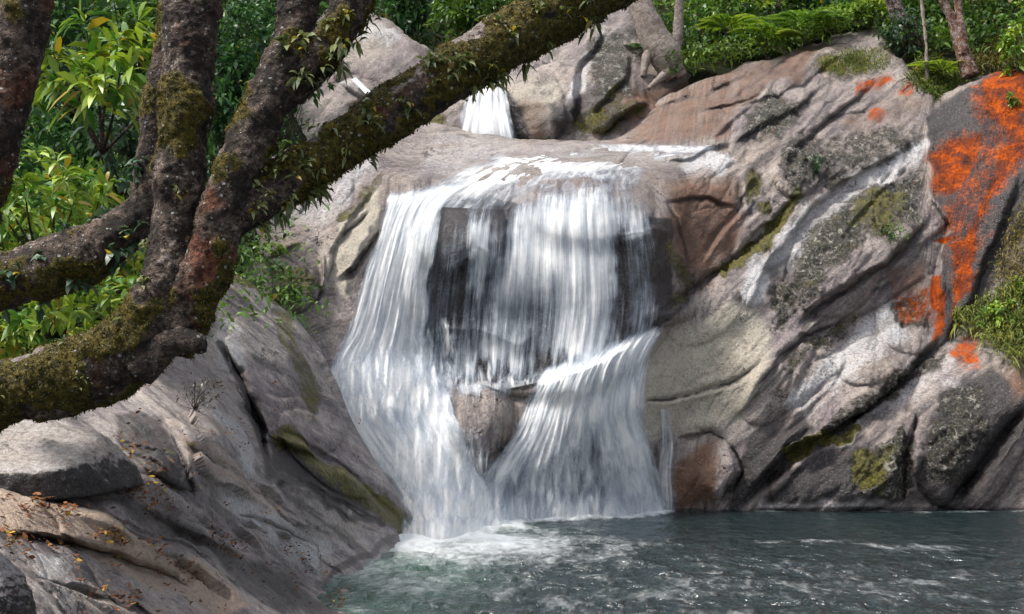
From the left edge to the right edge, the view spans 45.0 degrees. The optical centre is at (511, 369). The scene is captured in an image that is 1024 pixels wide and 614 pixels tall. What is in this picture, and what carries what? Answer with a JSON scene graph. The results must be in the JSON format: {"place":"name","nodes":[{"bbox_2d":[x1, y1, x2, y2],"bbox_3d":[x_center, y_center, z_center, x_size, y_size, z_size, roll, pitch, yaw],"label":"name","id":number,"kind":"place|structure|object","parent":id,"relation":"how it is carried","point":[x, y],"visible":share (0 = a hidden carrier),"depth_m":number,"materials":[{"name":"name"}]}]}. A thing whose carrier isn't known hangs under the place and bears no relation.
{"place":"outdoors","nodes":[
{"label":"outdoors","id":0,"kind":"place"},
{"bbox_2d":[0,0,324,352],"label":"hillside","id":1,"kind":"structure","parent":0,"point":[302,135],"depth_m":22.09,"materials":[{"name":"green plant"}]},
{"bbox_2d":[0,146,138,301],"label":"bush","id":2,"kind":"object","parent":1,"relation":"on","point":[57,214],"visible":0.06,"depth_m":12.61,"materials":[{"name":"green plant"}]},
{"bbox_2d":[19,77,138,212],"bbox_3d":[-4.755,-2.593,14.036,2.275,1.638,2.086,0,0,0],"label":"bush","id":3,"kind":"object","parent":1,"relation":"on","point":[41,135],"visible":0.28,"depth_m":13.85,"materials":[{"name":"green plant"}]},
{"bbox_2d":[41,0,156,120],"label":"bush","id":4,"kind":"object","parent":1,"relation":"on","point":[59,15],"visible":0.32,"depth_m":12.74,"materials":[{"name":"green plant"}]},
{"bbox_2d":[85,0,157,121],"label":"bush","id":5,"kind":"object","parent":1,"relation":"on","point":[127,17],"visible":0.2,"depth_m":11.92,"materials":[{"name":"green plant"}]},
{"bbox_2d":[0,0,347,356],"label":"undergrowth","id":6,"kind":"object","parent":1,"relation":"on","point":[260,257],"visible":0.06,"depth_m":18.75,"materials":[{"name":"green plant"}]},
{"bbox_2d":[205,93,269,184],"bbox_3d":[-4.149,-3.166,18.015,1.449,2.083,1.320,0,0,0],"label":"bush","id":7,"kind":"object","parent":1,"relation":"on","point":[209,162],"visible":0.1,"depth_m":17.85,"materials":[{"name":"green plant"}]},
{"bbox_2d":[205,0,291,159],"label":"bush","id":8,"kind":"object","parent":1,"relation":"on","point":[237,72],"visible":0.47,"depth_m":16.85,"materials":[{"name":"green plant"}]},
{"bbox_2d":[220,0,344,152],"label":"bush","id":9,"kind":"object","parent":1,"relation":"on","point":[262,8],"visible":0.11,"depth_m":26.10,"materials":[{"name":"green plant"}]},
{"bbox_2d":[0,274,412,613],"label":"rock slope","id":10,"kind":"structure","parent":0,"point":[262,475],"depth_m":11.96,"materials":[{"name":"stone"}]},
{"bbox_2d":[0,553,36,613],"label":"boulder","id":11,"kind":"object","parent":10,"relation":"on","point":[16,594],"visible":1,"depth_m":5.01,"materials":[{"name":"stone"}]},
{"bbox_2d":[0,0,54,225],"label":"mossy tree","id":12,"kind":"object","parent":10,"relation":"on","point":[26,31],"visible":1,"depth_m":4.44,"materials":[{"name":"brown plant"}]},
{"bbox_2d":[0,197,55,310],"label":"shrub","id":13,"kind":"object","parent":10,"relation":"on","point":[4,242],"visible":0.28,"depth_m":8.70,"materials":[{"name":"green plant"}]},
{"bbox_2d":[0,297,82,358],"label":"shrub","id":14,"kind":"object","parent":10,"relation":"on","point":[18,338],"visible":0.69,"depth_m":8.12,"materials":[{"name":"green plant"}]},
{"bbox_2d":[35,24,72,121],"bbox_3d":[-3.670,-2.321,9.012,0.790,1.088,0.911,0,0,40],"label":"shrub","id":15,"kind":"object","parent":10,"relation":"on","point":[42,105],"visible":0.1,"depth_m":9.12,"materials":[{"name":"green plant"}]},
{"bbox_2d":[0,143,124,244],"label":"shrub","id":16,"kind":"object","parent":10,"relation":"on","point":[30,182],"visible":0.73,"depth_m":7.94,"materials":[{"name":"green plant"}]},
{"bbox_2d":[0,420,143,499],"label":"boulder","id":17,"kind":"object","parent":10,"relation":"on","point":[49,460],"visible":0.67,"depth_m":8.37,"materials":[{"name":"stone"}]},
{"bbox_2d":[24,275,138,338],"bbox_3d":[-2.887,-0.310,8.640,1.051,0.846,0.798,0,0,-14],"label":"shrub","id":18,"kind":"object","parent":10,"relation":"on","point":[104,308],"visible":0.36,"depth_m":8.53,"materials":[{"name":"green plant"}]},
{"bbox_2d":[0,0,164,324],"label":"mossy tree","id":19,"kind":"object","parent":10,"relation":"on","point":[85,257],"visible":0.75,"depth_m":5.72,"materials":[{"name":"brown plant"}]},
{"bbox_2d":[45,121,137,225],"bbox_3d":[-3.253,-1.499,10.002,1.162,1.154,0.975,0,0,0],"label":"shrub","id":20,"kind":"object","parent":10,"relation":"on","point":[91,169],"visible":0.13,"depth_m":9.90,"materials":[{"name":"green plant"}]},
{"bbox_2d":[32,0,156,154],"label":"sapling","id":21,"kind":"object","parent":10,"relation":"on","point":[114,92],"visible":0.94,"depth_m":7.21,"materials":[{"name":"green plant"}]},
{"bbox_2d":[70,247,145,317],"bbox_3d":[-2.974,-0.651,9.223,0.774,0.776,0.748,0,0,0],"label":"shrub","id":22,"kind":"object","parent":10,"relation":"on","point":[138,267],"visible":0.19,"depth_m":9.29,"materials":[{"name":"green plant"}]},
{"bbox_2d":[71,72,146,199],"bbox_3d":[-2.929,-1.797,9.524,0.825,1.115,0.801,0,0,0],"label":"shrub","id":23,"kind":"object","parent":10,"relation":"on","point":[111,160],"visible":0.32,"depth_m":9.42,"materials":[{"name":"green plant"}]},
{"bbox_2d":[0,379,367,613],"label":"leaf litter","id":24,"kind":"object","parent":10,"relation":"on","point":[67,513],"visible":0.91,"depth_m":8.62,"materials":[{"name":"brown plant"}]},
{"bbox_2d":[176,372,218,411],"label":"plant","id":25,"kind":"object","parent":10,"relation":"on","point":[195,406],"visible":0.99,"depth_m":11.90,"materials":[{"name":"grey plant"}]},
{"bbox_2d":[0,0,637,434],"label":"mossy tree","id":26,"kind":"object","parent":10,"relation":"on","point":[156,322],"visible":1,"depth_m":4.97,"materials":[{"name":"brown plant"}]},
{"bbox_2d":[294,9,436,139],"bbox_3d":[-3.566,-6.663,32.680,6.308,6.660,10.153,0,0,0],"label":"rock dome","id":27,"kind":"object","parent":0,"point":[391,52],"visible":0.2,"depth_m":30.54,"materials":[{"name":"stone"}]},
{"bbox_2d":[351,77,369,93],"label":"waterfall","id":28,"kind":"structure","parent":27,"relation":"on","point":[360,85],"depth_m":29.39,"materials":[{"name":"liquid"}]},
{"bbox_2d":[326,0,507,49],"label":"hillside","id":29,"kind":"structure","parent":0,"point":[434,38],"depth_m":48.93,"materials":[{"name":"green plant"}]},
{"bbox_2d":[374,0,454,47],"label":"young tree","id":30,"kind":"object","parent":29,"relation":"on","point":[408,17],"visible":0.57,"depth_m":37.56,"materials":[{"name":"green plant"}]},
{"bbox_2d":[325,0,507,50],"bbox_3d":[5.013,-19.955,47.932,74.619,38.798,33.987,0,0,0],"label":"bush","id":31,"kind":"object","parent":29,"relation":"on","point":[427,22],"depth_m":46.52,"materials":[{"name":"green plant"}]},
{"bbox_2d":[419,0,514,41],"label":"young tree","id":32,"kind":"object","parent":29,"relation":"on","point":[466,18],"visible":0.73,"depth_m":35.63,"materials":[{"name":"green plant"}]},
{"bbox_2d":[437,7,690,140],"bbox_3d":[2.017,-6.889,31.669,7.708,5.327,8.491,0,0,0],"label":"rock outcrop","id":33,"kind":"object","parent":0,"point":[593,88],"visible":0.3,"depth_m":28.54,"materials":[{"name":"stone"}]},
{"bbox_2d":[624,43,641,47],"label":"fern","id":34,"kind":"object","parent":33,"relation":"on","point":[636,45],"visible":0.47,"depth_m":30.10,"materials":[{"name":"green plant"}]},
{"bbox_2d":[629,0,686,90],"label":"slender tree","id":35,"kind":"object","parent":33,"relation":"on","point":[657,39],"visible":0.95,"depth_m":29.23,"materials":[{"name":"brown plant"}]},
{"bbox_2d":[683,49,726,64],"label":"fern","id":36,"kind":"object","parent":33,"relation":"on","point":[692,51],"visible":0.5,"depth_m":30.05,"materials":[{"name":"green plant"}]},
{"bbox_2d":[242,28,1023,514],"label":"rock cliff","id":37,"kind":"structure","parent":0,"point":[804,354],"depth_m":22.97,"materials":[{"name":"stone"}]},
{"bbox_2d":[267,237,285,255],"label":"plant","id":38,"kind":"object","parent":37,"relation":"on","point":[279,247],"visible":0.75,"depth_m":20.51,"materials":[{"name":"green plant"}]},
{"bbox_2d":[277,283,306,306],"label":"plant","id":39,"kind":"object","parent":37,"relation":"on","point":[294,291],"visible":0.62,"depth_m":19.87,"materials":[{"name":"green plant"}]},
{"bbox_2d":[461,82,512,137],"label":"waterfall","id":40,"kind":"structure","parent":37,"relation":"on","point":[488,113],"depth_m":27.66,"materials":[{"name":"liquid"}]},
{"bbox_2d":[331,144,707,539],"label":"waterfall","id":41,"kind":"structure","parent":37,"relation":"on","point":[395,394],"depth_m":20.94,"materials":[{"name":"liquid"}]},
{"bbox_2d":[804,153,824,176],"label":"plant","id":42,"kind":"object","parent":37,"relation":"on","point":[820,163],"visible":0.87,"depth_m":25.59,"materials":[{"name":"green plant"}]},
{"bbox_2d":[874,215,911,244],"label":"plant","id":43,"kind":"object","parent":37,"relation":"on","point":[892,233],"visible":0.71,"depth_m":24.72,"materials":[{"name":"green plant"}]},
{"bbox_2d":[938,0,979,79],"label":"slender tree","id":44,"kind":"object","parent":37,"relation":"on","point":[958,34],"visible":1,"depth_m":28.87,"materials":[{"name":"brown plant"}]},
{"bbox_2d":[949,272,1023,380],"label":"grass","id":45,"kind":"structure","parent":37,"relation":"on","point":[1018,321],"depth_m":23.94,"materials":[{"name":"green plant"}]},
{"bbox_2d":[974,297,1023,335],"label":"plant","id":46,"kind":"object","parent":37,"relation":"on","point":[988,310],"visible":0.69,"depth_m":23.90,"materials":[{"name":"green plant"}]},
{"bbox_2d":[988,194,1023,298],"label":"grass","id":47,"kind":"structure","parent":37,"relation":"on","point":[1007,269],"depth_m":24.95,"materials":[{"name":"green plant"}]},
{"bbox_2d":[995,0,1023,76],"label":"bush","id":48,"kind":"object","parent":37,"relation":"on","point":[1008,43],"visible":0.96,"depth_m":28.17,"materials":[{"name":"green plant"}]},
{"bbox_2d":[1006,91,1020,107],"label":"plant","id":49,"kind":"object","parent":37,"relation":"on","point":[1009,98],"visible":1,"depth_m":27.35,"materials":[{"name":"green plant"}]},
{"bbox_2d":[1006,274,1023,301],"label":"plant","id":50,"kind":"object","parent":37,"relation":"on","point":[1019,283],"visible":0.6,"depth_m":24.34,"materials":[{"name":"green plant"}]},
{"bbox_2d":[317,509,1023,613],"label":"pool water","id":51,"kind":"structure","parent":0,"point":[938,561],"depth_m":15.65,"materials":[{"name":"teal liquid"}]},
{"bbox_2d":[652,0,1023,99],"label":"hillside","id":52,"kind":"structure","parent":0,"point":[707,72],"depth_m":31.80,"materials":[{"name":"green plant"}]},
{"bbox_2d":[658,5,696,59],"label":"bush","id":53,"kind":"object","parent":52,"relation":"on","point":[669,26],"visible":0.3,"depth_m":30.32,"materials":[{"name":"green plant"}]},
{"bbox_2d":[683,0,761,42],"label":"bush","id":54,"kind":"object","parent":52,"relation":"on","point":[717,8],"visible":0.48,"depth_m":33.14,"materials":[{"name":"green plant"}]},
{"bbox_2d":[687,13,771,64],"bbox_3d":[5.593,-8.195,31.418,2.122,1.497,1.893,0,0,0],"label":"fern","id":55,"kind":"object","parent":52,"relation":"on","point":[747,19],"visible":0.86,"depth_m":31.37,"materials":[{"name":"green plant"}]},
{"bbox_2d":[726,22,814,59],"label":"fern","id":56,"kind":"object","parent":52,"relation":"on","point":[769,27],"visible":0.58,"depth_m":30.77,"materials":[{"name":"green plant"}]},
{"bbox_2d":[738,0,814,33],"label":"fern","id":57,"kind":"object","parent":52,"relation":"on","point":[778,5],"visible":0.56,"depth_m":34.30,"materials":[{"name":"green plant"}]},
{"bbox_2d":[660,0,916,81],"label":"undergrowth","id":58,"kind":"object","parent":52,"relation":"on","point":[688,63],"visible":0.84,"depth_m":30.64,"materials":[{"name":"green plant"}]},
{"bbox_2d":[758,10,853,45],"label":"fern","id":59,"kind":"object","parent":52,"relation":"on","point":[821,14],"visible":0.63,"depth_m":31.20,"materials":[{"name":"green plant"}]},
{"bbox_2d":[766,0,860,20],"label":"bush","id":60,"kind":"object","parent":52,"relation":"on","point":[826,2],"visible":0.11,"depth_m":33.98,"materials":[{"name":"green plant"}]},
{"bbox_2d":[653,0,1023,62],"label":"undergrowth","id":61,"kind":"object","parent":52,"relation":"on","point":[937,28],"visible":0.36,"depth_m":31.98,"materials":[{"name":"green plant"}]},
{"bbox_2d":[811,3,869,33],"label":"fern","id":62,"kind":"object","parent":52,"relation":"on","point":[844,6],"visible":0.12,"depth_m":32.20,"materials":[{"name":"green plant"}]},
{"bbox_2d":[820,43,891,77],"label":"grass","id":63,"kind":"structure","parent":52,"relation":"on","point":[847,57],"depth_m":29.87,"materials":[{"name":"green plant"}]},
{"bbox_2d":[844,0,887,29],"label":"fern","id":64,"kind":"object","parent":52,"relation":"on","point":[866,1],"visible":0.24,"depth_m":32.29,"materials":[{"name":"green plant"}]},
{"bbox_2d":[884,0,924,50],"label":"slender tree","id":65,"kind":"object","parent":52,"relation":"on","point":[891,5],"visible":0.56,"depth_m":30.72,"materials":[{"name":"brown plant"}]},
{"bbox_2d":[872,5,937,58],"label":"bush","id":66,"kind":"object","parent":52,"relation":"on","point":[894,36],"visible":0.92,"depth_m":30.47,"materials":[{"name":"green plant"}]},
{"bbox_2d":[884,0,953,29],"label":"bush","id":67,"kind":"object","parent":52,"relation":"on","point":[930,2],"visible":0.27,"depth_m":32.63,"materials":[{"name":"green plant"}]},
{"bbox_2d":[898,50,972,101],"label":"grass","id":68,"kind":"structure","parent":52,"relation":"on","point":[942,87],"depth_m":29.29,"materials":[{"name":"green plant"}]},
{"bbox_2d":[920,0,928,80],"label":"slender tree","id":69,"kind":"object","parent":68,"relation":"on","point":[925,39],"visible":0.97,"depth_m":29.20,"materials":[{"name":"grey plant"}]},
{"bbox_2d":[903,59,972,73],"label":"fern","id":70,"kind":"object","parent":52,"relation":"on","point":[935,65],"visible":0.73,"depth_m":29.22,"materials":[{"name":"green plant"}]},
{"bbox_2d":[935,0,1022,24],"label":"bush","id":71,"kind":"object","parent":52,"relation":"on","point":[971,2],"visible":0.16,"depth_m":32.49,"materials":[{"name":"green plant"}]},
{"bbox_2d":[969,24,1023,76],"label":"grass","id":72,"kind":"structure","parent":52,"relation":"on","point":[987,56],"depth_m":30.31,"materials":[{"name":"green plant"}]}
]}

